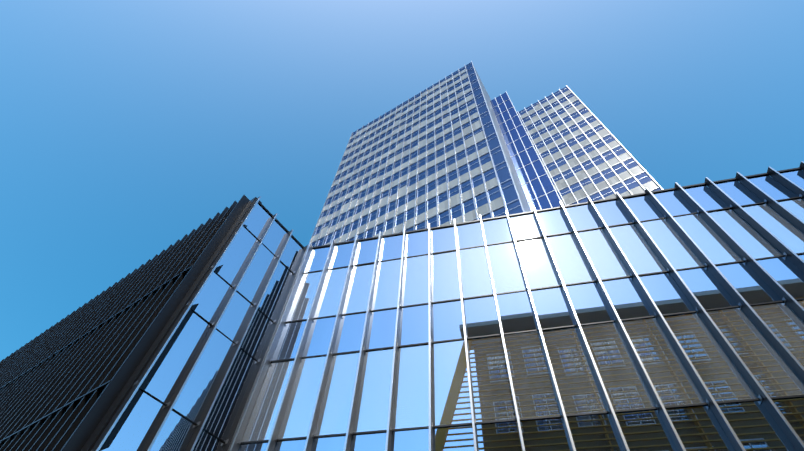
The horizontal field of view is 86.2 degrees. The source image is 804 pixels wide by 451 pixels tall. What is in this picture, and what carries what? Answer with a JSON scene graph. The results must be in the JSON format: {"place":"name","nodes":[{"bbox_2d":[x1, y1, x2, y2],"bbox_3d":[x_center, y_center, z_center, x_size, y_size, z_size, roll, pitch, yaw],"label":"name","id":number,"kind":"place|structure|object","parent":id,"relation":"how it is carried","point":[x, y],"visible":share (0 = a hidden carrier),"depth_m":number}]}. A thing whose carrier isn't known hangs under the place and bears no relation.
{"place":"outdoors","nodes":[
{"label":"outdoors","id":0,"kind":"place"},
{"bbox_2d":[91,196,308,450],"bbox_3d":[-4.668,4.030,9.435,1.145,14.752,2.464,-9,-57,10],"label":"vertical mullions","id":1,"kind":"object","parent":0,"point":[99,443],"visible":0.96,"depth_m":10.66},
{"bbox_2d":[102,203,302,450],"bbox_3d":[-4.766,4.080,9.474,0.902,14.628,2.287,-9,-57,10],"label":"wing glass","id":2,"kind":"object","parent":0,"point":[140,423],"visible":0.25,"depth_m":10.86},
{"bbox_2d":[0,0,803,361],"label":"sky","id":3,"kind":"structure","parent":0,"point":[127,126]},
{"bbox_2d":[311,62,530,246],"bbox_3d":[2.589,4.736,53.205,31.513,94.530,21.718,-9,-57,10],"label":"windows","id":4,"kind":"structure","parent":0,"point":[509,193],"depth_m":58.32},
{"bbox_2d":[311,69,503,244],"bbox_3d":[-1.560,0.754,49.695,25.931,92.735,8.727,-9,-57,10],"label":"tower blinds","id":5,"kind":"object","parent":4,"relation":"on","point":[482,209],"visible":0.21,"depth_m":59.91},
{"bbox_2d":[308,60,523,246],"bbox_3d":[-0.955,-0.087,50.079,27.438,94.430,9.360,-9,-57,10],"label":"vertical mullions","id":6,"kind":"object","parent":4,"relation":"on","point":[404,211],"visible":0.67,"depth_m":60.84},
{"bbox_2d":[229,161,803,450],"bbox_3d":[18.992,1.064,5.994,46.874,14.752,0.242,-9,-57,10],"label":"vertical mullions","id":7,"kind":"object","parent":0,"point":[781,348],"visible":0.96,"depth_m":10.57},
{"bbox_2d":[238,169,803,450],"bbox_3d":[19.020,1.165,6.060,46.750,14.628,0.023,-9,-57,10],"label":"glass curtain wall","id":8,"kind":"structure","parent":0,"point":[754,425],"depth_m":10.46},
{"bbox_2d":[490,92,559,210],"bbox_3d":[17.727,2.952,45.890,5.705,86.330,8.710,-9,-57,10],"label":"link","id":9,"kind":"object","parent":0,"point":[553,197],"visible":0.21,"depth_m":57.17},
{"bbox_2d":[517,86,661,204],"bbox_3d":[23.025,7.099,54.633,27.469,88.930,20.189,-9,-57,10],"label":"windows","id":10,"kind":"structure","parent":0,"point":[606,174],"depth_m":64.71},
{"bbox_2d":[519,90,658,205],"bbox_3d":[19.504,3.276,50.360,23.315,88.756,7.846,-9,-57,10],"label":"tower blinds","id":11,"kind":"object","parent":10,"relation":"on","point":[589,189],"visible":0.04,"depth_m":63.87},
{"bbox_2d":[518,85,663,204],"bbox_3d":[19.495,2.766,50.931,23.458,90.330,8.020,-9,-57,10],"label":"vertical mullions","id":12,"kind":"object","parent":10,"relation":"on","point":[584,150],"visible":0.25,"depth_m":63.73},
{"label":"ground","id":13,"kind":"structure","parent":0,"visible":0},
{"bbox_2d":[0,195,249,450],"bbox_3d":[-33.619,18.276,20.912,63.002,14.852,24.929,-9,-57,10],"label":"wing louvres","id":14,"kind":"object","parent":13,"relation":"on","point":[63,381],"visible":0.92,"depth_m":11.94},
{"bbox_2d":[240,167,803,450],"bbox_3d":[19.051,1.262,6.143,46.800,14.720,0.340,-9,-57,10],"label":"horizontal mullions","id":15,"kind":"object","parent":13,"relation":"on","point":[561,327],"visible":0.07,"depth_m":11.29},
{"bbox_2d":[490,92,563,209],"bbox_3d":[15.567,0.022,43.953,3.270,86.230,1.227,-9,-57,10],"label":"window mullions","id":16,"kind":"object","parent":13,"relation":"on","point":[528,156],"visible":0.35,"depth_m":56.10},
{"bbox_3d":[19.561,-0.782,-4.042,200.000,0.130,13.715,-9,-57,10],"label":"pavements","id":17,"kind":"structure","parent":0,"visible":0},
{"bbox_2d":[81,197,261,450],"bbox_3d":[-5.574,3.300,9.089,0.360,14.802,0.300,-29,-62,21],"label":"corner column","id":18,"kind":"structure","parent":17,"relation":"on","point":[109,414],"depth_m":9.41},
{"bbox_2d":[139,201,303,445],"bbox_3d":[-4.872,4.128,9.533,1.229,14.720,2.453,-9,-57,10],"label":"horizontal mullions","id":19,"kind":"object","parent":17,"relation":"on","point":[285,229],"visible":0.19,"depth_m":11.86}
]}

